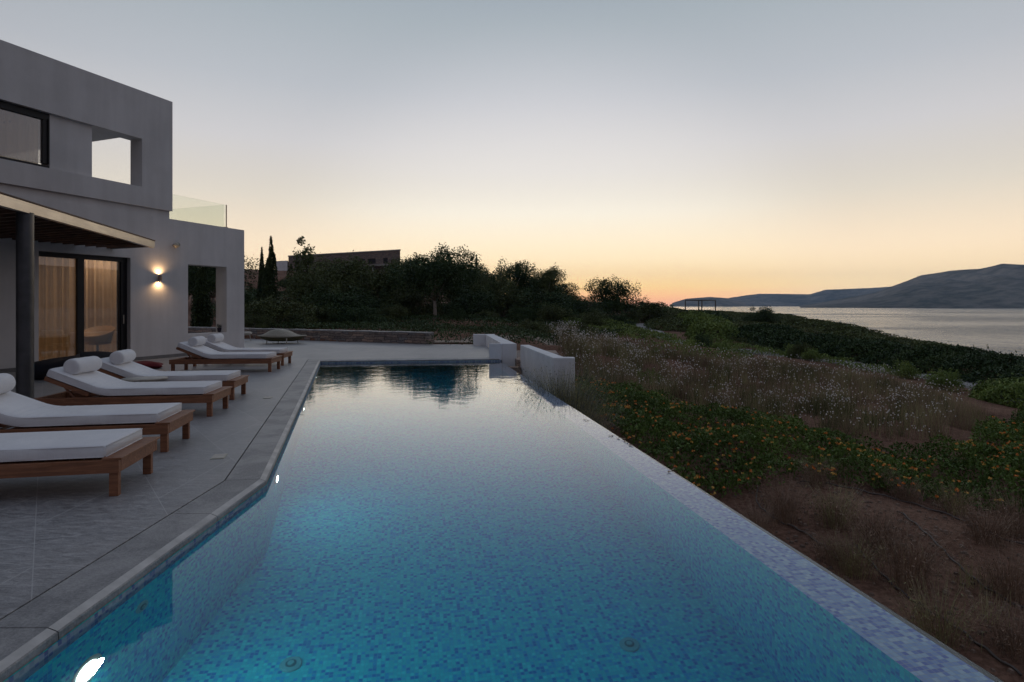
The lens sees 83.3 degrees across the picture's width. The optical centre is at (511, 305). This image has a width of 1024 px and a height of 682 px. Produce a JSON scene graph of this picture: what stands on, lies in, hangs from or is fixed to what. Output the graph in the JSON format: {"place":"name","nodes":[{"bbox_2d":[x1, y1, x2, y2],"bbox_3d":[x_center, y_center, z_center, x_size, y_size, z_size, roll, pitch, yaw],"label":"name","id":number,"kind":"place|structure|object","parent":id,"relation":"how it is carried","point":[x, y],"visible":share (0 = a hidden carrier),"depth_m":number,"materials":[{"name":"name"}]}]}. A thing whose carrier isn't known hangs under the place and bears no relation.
{"place":"outdoors","nodes":[
{"label":"outdoors","id":0,"kind":"place"},
{"bbox_2d":[34,351,112,379],"bbox_3d":[-8.690,1.171,11.635,1.240,0.459,2.040,0,0,21],"label":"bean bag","id":1,"kind":"object","parent":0,"point":[42,368],"visible":0.29,"depth_m":10.93,"materials":[{"name":"black fabric"}]},
{"bbox_2d":[0,339,488,619],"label":"terrace paving","id":2,"kind":"structure","parent":0,"point":[55,531],"depth_m":4.47,"materials":[{"name":"stone"}]},
{"bbox_2d":[0,192,154,398],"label":"pergola","id":3,"kind":"object","parent":2,"relation":"on","point":[25,224],"visible":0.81,"depth_m":8.52,"materials":[{"name":"metal"}]},
{"bbox_2d":[0,428,159,496],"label":"sun lounger","id":4,"kind":"object","parent":2,"relation":"on","point":[113,453],"visible":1,"depth_m":4.21,"materials":[{"name":"fabric"}]},
{"bbox_2d":[0,391,194,452],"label":"sun lounger","id":5,"kind":"object","parent":2,"relation":"on","point":[19,413],"visible":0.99,"depth_m":5.44,"materials":[{"name":"fabric"}]},
{"bbox_2d":[0,373,15,393],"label":"bolster cushion","id":6,"kind":"object","parent":5,"relation":"on","point":[7,382],"visible":1,"depth_m":5.57,"materials":[{"name":"white fabric"}]},
{"bbox_2d":[0,40,243,372],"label":"villa","id":7,"kind":"object","parent":2,"relation":"on","point":[76,112],"visible":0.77,"depth_m":14.23,"materials":[{"name":"white paint"}]},
{"bbox_2d":[0,109,37,163],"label":"curtain","id":8,"kind":"object","parent":7,"relation":"hanging from","point":[19,137],"visible":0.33,"depth_m":12.64,"materials":[{"name":"fabric"}]},
{"bbox_2d":[0,100,48,167],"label":"window","id":9,"kind":"structure","parent":7,"relation":"in","point":[43,117],"depth_m":12.68,"materials":[{"name":"black metal"}]},
{"bbox_2d":[39,256,75,360],"bbox_3d":[-10.546,-0.010,13.298,0.112,2.760,1.055,0,0,21],"label":"curtain","id":10,"kind":"object","parent":7,"relation":"hanging from","point":[57,307],"visible":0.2,"depth_m":13.34,"materials":[{"name":"fabric"}]},
{"bbox_2d":[39,251,126,354],"bbox_3d":[-10.094,0.095,13.521,0.123,2.611,2.105,0,0,21],"label":"sliding door","id":11,"kind":"structure","parent":7,"relation":"in","point":[121,262],"depth_m":13.75,"materials":[{"name":"black metal"}]},
{"bbox_2d":[84,326,114,350],"bbox_3d":[-10.291,0.948,14.321,0.700,0.864,0.700,0,0,21],"label":"armchair","id":12,"kind":"object","parent":7,"relation":"in","point":[97,336],"visible":0.77,"depth_m":14.30,"materials":[{"name":"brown wood"}]},
{"bbox_2d":[84,260,116,351],"bbox_3d":[-10.683,-0.010,15.032,0.114,2.760,1.304,0,0,21],"label":"curtain","id":13,"kind":"object","parent":7,"relation":"hanging from","point":[100,293],"visible":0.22,"depth_m":14.96,"materials":[{"name":"fabric"}]},
{"bbox_2d":[33,367,231,416],"bbox_3d":[-4.803,1.085,7.399,2.070,0.630,0.692,0,0,-8],"label":"sun lounger","id":14,"kind":"object","parent":2,"relation":"on","point":[96,387],"visible":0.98,"depth_m":7.14,"materials":[{"name":"fabric"}]},
{"bbox_2d":[63,356,101,374],"bbox_3d":[-5.441,0.758,7.310,0.199,0.199,0.470,0,0,-4],"label":"bolster cushion","id":15,"kind":"object","parent":14,"relation":"on","point":[73,366],"visible":1,"depth_m":7.18,"materials":[{"name":"white fabric"}]},
{"bbox_2d":[121,376,167,381],"bbox_3d":[-5.208,1.214,8.181,0.580,0.375,0.482,0,0,-6],"label":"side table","id":16,"kind":"object","parent":2,"relation":"on","point":[146,379],"visible":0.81,"depth_m":8.08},
{"bbox_2d":[97,357,248,399],"bbox_3d":[-5.144,1.085,8.656,2.070,0.630,0.692,0,0,-9],"label":"sun lounger","id":17,"kind":"object","parent":2,"relation":"on","point":[234,378],"visible":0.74,"depth_m":8.47,"materials":[{"name":"fabric"}]},
{"bbox_2d":[109,349,135,364],"bbox_3d":[-5.769,0.762,8.542,0.199,0.199,0.470,0,0,-14],"label":"bolster cushion","id":18,"kind":"object","parent":17,"relation":"on","point":[122,356],"visible":1,"depth_m":8.35,"materials":[{"name":"white fabric"}]},
{"bbox_2d":[169,341,282,371],"bbox_3d":[-6.071,1.085,12.303,2.070,0.630,0.692,0,0,-5],"label":"sun lounger","id":19,"kind":"object","parent":2,"relation":"on","point":[202,354],"visible":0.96,"depth_m":12.01,"materials":[{"name":"fabric"}]},
{"bbox_2d":[188,336,205,345],"bbox_3d":[-6.706,0.762,12.273,0.199,0.199,0.470,0,0,-7],"label":"bolster cushion","id":20,"kind":"object","parent":19,"relation":"on","point":[197,341],"visible":1,"depth_m":12.08,"materials":[{"name":"white fabric"}]},
{"bbox_2d":[191,338,292,365],"bbox_3d":[-6.313,1.085,13.563,2.070,0.630,0.692,0,0,-5],"label":"sun lounger","id":21,"kind":"object","parent":2,"relation":"on","point":[220,346],"visible":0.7,"depth_m":13.32,"materials":[{"name":"fabric"}]},
{"bbox_2d":[257,329,306,343],"bbox_3d":[-8.458,1.142,21.205,1.739,0.520,1.100,0,0,-5],"label":"daybed","id":22,"kind":"object","parent":2,"relation":"on","point":[278,335],"visible":1,"depth_m":20.85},
{"bbox_2d":[0,0,1023,305],"label":"sky","id":23,"kind":"structure","parent":0,"point":[684,149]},
{"bbox_2d":[434,335,599,349],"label":"gravel path","id":24,"kind":"structure","parent":0,"point":[466,341],"depth_m":22.92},
{"bbox_2d":[188,269,1023,681],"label":"ground","id":25,"kind":"structure","parent":0,"point":[984,659],"depth_m":7.96,"materials":[{"name":"soil"}]},
{"bbox_2d":[189,266,213,326],"bbox_3d":[-17.765,-0.786,33.085,1.295,4.763,1.386,0,0,33],"label":"cypress tree","id":26,"kind":"object","parent":25,"relation":"on","point":[202,315],"visible":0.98,"depth_m":32.75,"materials":[{"name":"green plant"}]},
{"bbox_2d":[188,256,259,304],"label":"carob tree","id":27,"kind":"object","parent":25,"relation":"on","point":[211,272],"visible":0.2,"depth_m":50.11,"materials":[{"name":"green plant"}]},
{"bbox_2d":[212,286,294,320],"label":"shrub","id":28,"kind":"object","parent":25,"relation":"on","point":[248,296],"visible":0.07,"depth_m":38.65,"materials":[{"name":"green plant"}]},
{"bbox_2d":[254,247,264,315],"bbox_3d":[-15.241,-0.910,35.042,0.886,5.370,0.949,0,0,-25],"label":"cypress tree","id":29,"kind":"object","parent":25,"relation":"on","point":[260,278],"visible":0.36,"depth_m":34.87,"materials":[{"name":"green plant"}]},
{"bbox_2d":[244,313,275,327],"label":"shrub","id":30,"kind":"object","parent":25,"relation":"on","point":[264,320],"visible":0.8,"depth_m":29.86,"materials":[{"name":"green plant"}]},
{"bbox_2d":[261,235,280,327],"bbox_3d":[-14.186,-1.174,34.028,1.290,5.913,1.206,0,0,0],"label":"cypress tree","id":31,"kind":"object","parent":25,"relation":"on","point":[269,282],"visible":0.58,"depth_m":33.87,"materials":[{"name":"green plant"}]},
{"bbox_2d":[244,292,316,328],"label":"shrub","id":32,"kind":"object","parent":25,"relation":"on","point":[282,310],"visible":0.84,"depth_m":31.39,"materials":[{"name":"green plant"}]},
{"bbox_2d":[285,236,315,313],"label":"young tree","id":33,"kind":"object","parent":25,"relation":"on","point":[302,266],"visible":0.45,"depth_m":45.60,"materials":[{"name":"green plant"}]},
{"bbox_2d":[188,327,433,343],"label":"stone wall","id":34,"kind":"structure","parent":25,"relation":"on","point":[409,337],"depth_m":22.05,"materials":[{"name":"stone"}]},
{"bbox_2d":[279,254,357,305],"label":"olive tree","id":35,"kind":"object","parent":25,"relation":"on","point":[300,284],"visible":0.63,"depth_m":40.95,"materials":[{"name":"green plant"}]},
{"bbox_2d":[298,300,345,327],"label":"shrub","id":36,"kind":"object","parent":25,"relation":"on","point":[316,313],"visible":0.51,"depth_m":37.59,"materials":[{"name":"green plant"}]},
{"bbox_2d":[295,283,370,323],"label":"shrub","id":37,"kind":"object","parent":25,"relation":"on","point":[351,296],"visible":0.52,"depth_m":38.62,"materials":[{"name":"green plant"}]},
{"bbox_2d":[276,249,400,272],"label":"stone house","id":38,"kind":"structure","parent":25,"relation":"on","point":[379,258],"depth_m":124.67,"materials":[{"name":"stone"}]},
{"bbox_2d":[302,250,383,297],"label":"olive tree","id":39,"kind":"object","parent":25,"relation":"on","point":[352,268],"visible":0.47,"depth_m":46.07,"materials":[{"name":"green plant"}]},
{"bbox_2d":[334,302,388,323],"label":"shrub","id":40,"kind":"object","parent":25,"relation":"on","point":[363,315],"visible":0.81,"depth_m":37.35,"materials":[{"name":"green plant"}]},
{"bbox_2d":[343,287,407,318],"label":"shrub","id":41,"kind":"object","parent":25,"relation":"on","point":[368,293],"visible":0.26,"depth_m":43.07,"materials":[{"name":"green plant"}]},
{"bbox_2d":[342,254,417,307],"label":"olive tree","id":42,"kind":"object","parent":25,"relation":"on","point":[367,284],"visible":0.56,"depth_m":46.64,"materials":[{"name":"green plant"}]},
{"bbox_2d":[373,303,410,321],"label":"shrub","id":43,"kind":"object","parent":25,"relation":"on","point":[394,312],"visible":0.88,"depth_m":39.67,"materials":[{"name":"green plant"}]},
{"bbox_2d":[378,252,429,298],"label":"olive tree","id":44,"kind":"object","parent":25,"relation":"on","point":[393,266],"visible":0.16,"depth_m":48.98,"materials":[{"name":"green plant"}]},
{"bbox_2d":[377,283,444,318],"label":"shrub","id":45,"kind":"object","parent":25,"relation":"on","point":[410,301],"visible":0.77,"depth_m":45.16,"materials":[{"name":"green plant"}]},
{"bbox_2d":[384,242,480,319],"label":"carob tree","id":46,"kind":"object","parent":25,"relation":"on","point":[432,277],"visible":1,"depth_m":42.63,"materials":[{"name":"green plant"}]},
{"bbox_2d":[253,290,630,344],"bbox_3d":[-3.387,0.456,43.832,30.540,3.976,46.493,0,0,-24],"label":"slope groundcover","id":47,"kind":"object","parent":25,"relation":"on","point":[501,327],"visible":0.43,"depth_m":30.05,"materials":[{"name":"green plant"}]},
{"bbox_2d":[444,265,485,304],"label":"carob tree","id":48,"kind":"object","parent":25,"relation":"on","point":[469,274],"visible":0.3,"depth_m":53.00,"materials":[{"name":"green plant"}]},
{"bbox_2d":[437,284,505,318],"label":"shrub","id":49,"kind":"object","parent":25,"relation":"on","point":[472,306],"visible":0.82,"depth_m":47.57,"materials":[{"name":"green plant"}]},
{"bbox_2d":[467,264,518,307],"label":"olive tree","id":50,"kind":"object","parent":25,"relation":"on","point":[482,282],"visible":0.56,"depth_m":51.31,"materials":[{"name":"green plant"}]},
{"bbox_2d":[473,334,516,365],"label":"parapet wall","id":51,"kind":"structure","parent":25,"relation":"on","point":[503,350],"depth_m":15.24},
{"bbox_2d":[3,360,1003,681],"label":"swimming pool","id":52,"kind":"structure","parent":25,"relation":"on","point":[483,520],"depth_m":3.13,"materials":[{"name":"liquid"}]},
{"bbox_2d":[0,357,499,681],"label":"pool coping","id":53,"kind":"object","parent":52,"relation":"on","point":[33,629],"visible":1,"depth_m":3.29,"materials":[{"name":"stone"}]},
{"bbox_2d":[476,285,539,317],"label":"shrub","id":54,"kind":"object","parent":25,"relation":"on","point":[505,301],"visible":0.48,"depth_m":49.33,"materials":[{"name":"green plant"}]},
{"bbox_2d":[481,259,542,295],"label":"carob tree","id":55,"kind":"object","parent":25,"relation":"on","point":[523,277],"visible":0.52,"depth_m":54.35,"materials":[{"name":"green plant"}]},
{"bbox_2d":[503,303,535,322],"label":"shrub","id":56,"kind":"object","parent":25,"relation":"on","point":[516,313],"visible":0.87,"depth_m":45.31,"materials":[{"name":"green plant"}]},
{"bbox_2d":[508,350,558,374],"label":"steps","id":57,"kind":"structure","parent":25,"relation":"on","point":[516,368],"depth_m":14.88,"materials":[{"name":"concrete"}]},
{"bbox_2d":[503,284,574,317],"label":"shrub","id":58,"kind":"object","parent":25,"relation":"on","point":[555,296],"visible":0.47,"depth_m":48.41,"materials":[{"name":"green plant"}]},
{"bbox_2d":[520,345,574,398],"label":"parapet wall","id":59,"kind":"structure","parent":25,"relation":"on","point":[535,356],"depth_m":12.00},
{"bbox_2d":[532,262,566,296],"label":"olive tree","id":60,"kind":"object","parent":25,"relation":"on","point":[547,280],"visible":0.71,"depth_m":56.03,"materials":[{"name":"green plant"}]},
{"bbox_2d":[533,301,573,322],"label":"shrub","id":61,"kind":"object","parent":25,"relation":"on","point":[552,312],"visible":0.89,"depth_m":45.30,"materials":[{"name":"green plant"}]},
{"bbox_2d":[508,358,627,410],"bbox_3d":[0.914,1.620,10.271,2.382,1.188,2.459,0,0,0],"label":"grey tuft","id":62,"kind":"object","parent":25,"relation":"on","point":[558,389],"visible":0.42,"depth_m":10.24,"materials":[{"name":"plant"}]},
{"bbox_2d":[514,368,641,420],"bbox_3d":[1.006,1.684,10.080,2.459,1.069,2.382,0,0,-30],"label":"grey tuft","id":63,"kind":"object","parent":25,"relation":"on","point":[577,399],"visible":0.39,"depth_m":9.78,"materials":[{"name":"plant"}]},
{"bbox_2d":[557,293,607,318],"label":"shrub","id":64,"kind":"object","parent":25,"relation":"on","point":[577,311],"visible":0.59,"depth_m":49.67,"materials":[{"name":"green plant"}]},
{"bbox_2d":[532,390,649,431],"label":"grey tuft","id":65,"kind":"object","parent":25,"relation":"on","point":[588,413],"visible":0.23,"depth_m":9.53,"materials":[{"name":"plant"}]},
{"bbox_2d":[572,306,611,325],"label":"shrub","id":66,"kind":"object","parent":25,"relation":"on","point":[589,318],"visible":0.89,"depth_m":43.73,"materials":[{"name":"green plant"}]},
{"bbox_2d":[582,274,641,317],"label":"carob tree","id":67,"kind":"object","parent":25,"relation":"on","point":[614,295],"visible":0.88,"depth_m":56.98,"materials":[{"name":"green plant"}]},
{"bbox_2d":[608,311,637,325],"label":"shrub","id":68,"kind":"object","parent":25,"relation":"on","point":[616,317],"visible":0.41,"depth_m":49.51,"materials":[{"name":"green plant"}]},
{"bbox_2d":[635,368,662,385],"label":"shrub","id":69,"kind":"object","parent":25,"relation":"on","point":[650,374],"visible":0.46,"depth_m":17.00,"materials":[{"name":"green plant"}]},
{"bbox_2d":[622,295,676,320],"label":"shrub","id":70,"kind":"object","parent":25,"relation":"on","point":[647,306],"visible":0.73,"depth_m":60.96,"materials":[{"name":"green plant"}]},
{"bbox_2d":[641,307,697,330],"bbox_3d":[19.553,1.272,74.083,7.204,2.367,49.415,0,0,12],"label":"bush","id":71,"kind":"object","parent":25,"relation":"on","point":[655,322],"visible":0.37,"depth_m":53.84,"materials":[{"name":"green plant"}]},
{"bbox_2d":[695,332,713,347],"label":"shrub","id":72,"kind":"object","parent":25,"relation":"on","point":[700,337],"visible":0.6,"depth_m":35.97,"materials":[{"name":"green plant"}]},
{"bbox_2d":[676,310,742,341],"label":"hedge","id":73,"kind":"object","parent":25,"relation":"on","point":[711,322],"visible":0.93,"depth_m":44.99,"materials":[{"name":"green plant"}]},
{"bbox_2d":[732,492,788,533],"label":"grass tussock","id":74,"kind":"object","parent":25,"relation":"on","point":[761,521],"depth_m":6.97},
{"bbox_2d":[739,304,783,322],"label":"shrub","id":75,"kind":"object","parent":25,"relation":"on","point":[763,315],"visible":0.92,"depth_m":61.41,"materials":[{"name":"green plant"}]},
{"bbox_2d":[560,316,971,389],"bbox_3d":[9.360,1.831,43.182,11.291,2.570,48.822,0,0,-8],"label":"garden groundcover","id":76,"kind":"object","parent":25,"relation":"on","point":[655,334],"visible":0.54,"depth_m":30.25,"materials":[{"name":"green plant"}]},
{"bbox_2d":[543,320,994,442],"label":"white flowers","id":77,"kind":"object","parent":25,"relation":"on","point":[576,345],"visible":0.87,"depth_m":15.84,"materials":[{"name":"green plant"}]},
{"bbox_2d":[743,469,826,526],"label":"grass tussock","id":78,"kind":"object","parent":25,"relation":"on","point":[783,509],"depth_m":7.31,"materials":[{"name":"plant"}]},
{"bbox_2d":[786,341,811,359],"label":"shrub","id":79,"kind":"object","parent":25,"relation":"on","point":[801,348],"visible":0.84,"depth_m":29.92,"materials":[{"name":"green plant"}]},
{"bbox_2d":[575,374,1023,516],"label":"lantana groundcover","id":80,"kind":"object","parent":25,"relation":"on","point":[1007,454],"visible":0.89,"depth_m":9.61,"materials":[{"name":"green plant"}]},
{"bbox_2d":[800,347,821,361],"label":"shrub","id":81,"kind":"object","parent":25,"relation":"on","point":[814,356],"visible":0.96,"depth_m":28.78,"materials":[{"name":"green plant"}]},
{"bbox_2d":[792,453,843,489],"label":"grass tussock","id":82,"kind":"object","parent":25,"relation":"on","point":[814,478],"depth_m":8.43,"materials":[{"name":"plant"}]},
{"bbox_2d":[642,309,1005,378],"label":"coastal scrub","id":83,"kind":"object","parent":25,"relation":"on","point":[731,314],"visible":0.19,"depth_m":53.29,"materials":[{"name":"green plant"}]},
{"bbox_2d":[803,525,860,565],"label":"grass tussock","id":84,"kind":"object","parent":25,"relation":"on","point":[825,552],"depth_m":6.22,"materials":[{"name":"plant"}]},
{"bbox_2d":[800,477,871,533],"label":"grass tussock","id":85,"kind":"object","parent":25,"relation":"on","point":[833,517],"depth_m":7.05,"materials":[{"name":"plant"}]},
{"bbox_2d":[813,527,904,582],"bbox_3d":[3.466,2.560,5.917,0.755,0.446,0.784,0,0,-30],"label":"grass tussock","id":86,"kind":"object","parent":25,"relation":"on","point":[854,566],"depth_m":5.84,"materials":[{"name":"plant"}]},
{"bbox_2d":[694,393,1023,673],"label":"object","id":87,"kind":"object","parent":25,"relation":"on","point":[1011,670],"visible":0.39,"depth_m":6.65,"materials":[{"name":"plant"}]},
{"bbox_2d":[731,319,1023,396],"bbox_3d":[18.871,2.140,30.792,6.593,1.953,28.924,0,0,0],"label":"hedge","id":88,"kind":"object","parent":25,"relation":"on","point":[777,336],"visible":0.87,"depth_m":27.35,"materials":[{"name":"green plant"}]},
{"bbox_2d":[827,496,936,556],"bbox_3d":[4.068,2.479,6.460,0.996,0.531,0.978,0,0,-15],"label":"grass tussock","id":89,"kind":"object","parent":25,"relation":"on","point":[874,529],"depth_m":6.45,"materials":[{"name":"plant"}]},
{"bbox_2d":[860,461,904,491],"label":"grass tussock","id":90,"kind":"object","parent":25,"relation":"on","point":[881,488],"depth_m":8.44,"materials":[{"name":"plant"}]},
{"bbox_2d":[883,359,919,379],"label":"shrub","id":91,"kind":"object","parent":25,"relation":"on","point":[907,370],"visible":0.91,"depth_m":22.78,"materials":[{"name":"green plant"}]},
{"bbox_2d":[834,501,977,599],"bbox_3d":[3.884,2.405,5.614,1.156,0.747,1.206,0,0,-22],"label":"grass tussock","id":92,"kind":"object","parent":25,"relation":"on","point":[899,572],"depth_m":5.59,"materials":[{"name":"plant"}]},
{"bbox_2d":[880,475,931,503],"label":"grass tussock","id":93,"kind":"object","parent":25,"relation":"on","point":[902,493],"depth_m":7.98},
{"bbox_2d":[800,480,1023,544],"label":"drip hose","id":94,"kind":"object","parent":25,"relation":"on","point":[906,502],"visible":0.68,"depth_m":7.91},
{"bbox_2d":[852,542,1021,675],"bbox_3d":[3.762,2.722,5.398,0.127,0.073,2.310,0,0,3],"label":"drip hose","id":95,"kind":"object","parent":25,"relation":"on","point":[988,650],"visible":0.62,"depth_m":4.71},
{"bbox_2d":[882,566,994,654],"bbox_3d":[3.525,2.530,4.729,0.882,0.502,0.849,0,0,16],"label":"grass tussock","id":96,"kind":"object","parent":25,"relation":"on","point":[943,636],"depth_m":4.71,"materials":[{"name":"plant"}]},
{"bbox_2d":[924,365,967,392],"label":"shrub","id":97,"kind":"object","parent":25,"relation":"on","point":[952,378],"visible":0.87,"depth_m":19.81,"materials":[{"name":"green plant"}]},
{"bbox_2d":[924,479,986,515],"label":"grass tussock","id":98,"kind":"object","parent":25,"relation":"on","point":[950,504],"depth_m":7.68,"materials":[{"name":"plant"}]},
{"bbox_2d":[901,512,1023,607],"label":"drip hose","id":99,"kind":"object","parent":25,"relation":"on","point":[948,555],"visible":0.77,"depth_m":6.15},
{"bbox_2d":[939,496,1023,551],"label":"grass tussock","id":100,"kind":"object","parent":25,"relation":"on","point":[981,531],"depth_m":6.56,"materials":[{"name":"plant"}]},
{"bbox_2d":[952,531,1023,604],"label":"grass tussock","id":101,"kind":"object","parent":25,"relation":"on","point":[1008,583],"depth_m":5.44,"materials":[{"name":"plant"}]},
{"bbox_2d":[962,590,1023,661],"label":"grass tussock","id":102,"kind":"object","parent":25,"relation":"on","point":[1019,643],"depth_m":4.60,"materials":[{"name":"plant"}]},
{"bbox_2d":[964,372,1023,408],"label":"hedge","id":103,"kind":"object","parent":25,"relation":"on","point":[990,390],"visible":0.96,"depth_m":16.84,"materials":[{"name":"green plant"}]},
{"bbox_2d":[972,480,1023,540],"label":"grass tussock","id":104,"kind":"object","parent":25,"relation":"on","point":[1021,534],"depth_m":6.94,"materials":[{"name":"plant"}]},
{"bbox_2d":[669,297,748,306],"bbox_3d":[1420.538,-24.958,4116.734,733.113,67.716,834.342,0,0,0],"label":"island","id":105,"kind":"structure","parent":0,"point":[724,302],"depth_m":3889.34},
{"bbox_2d":[729,286,891,305],"bbox_3d":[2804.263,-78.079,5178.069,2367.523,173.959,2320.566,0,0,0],"label":"hills","id":106,"kind":"structure","parent":0,"point":[788,299],"depth_m":4917.36,"materials":[{"name":"grey"}]},
{"bbox_2d":[619,341,1023,626],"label":"dry grass","id":107,"kind":"structure","parent":0,"point":[971,420],"depth_m":14.36,"materials":[{"name":"plant"}]},
{"bbox_2d":[637,323,1022,402],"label":"garden path","id":108,"kind":"structure","parent":0,"point":[641,325],"depth_m":28.51,"materials":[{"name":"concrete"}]},
{"bbox_2d":[674,306,1023,355],"bbox_3d":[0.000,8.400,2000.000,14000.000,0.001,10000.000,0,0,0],"label":"sea","id":109,"kind":"structure","parent":0,"point":[998,330],"depth_m":298.06,"materials":[{"name":"grey liquid"}]},
{"bbox_2d":[800,264,1023,307],"bbox_3d":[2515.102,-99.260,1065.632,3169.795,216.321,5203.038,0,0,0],"label":"mountain","id":110,"kind":"structure","parent":0,"point":[999,286],"depth_m":1926.71,"materials":[{"name":"stone"}]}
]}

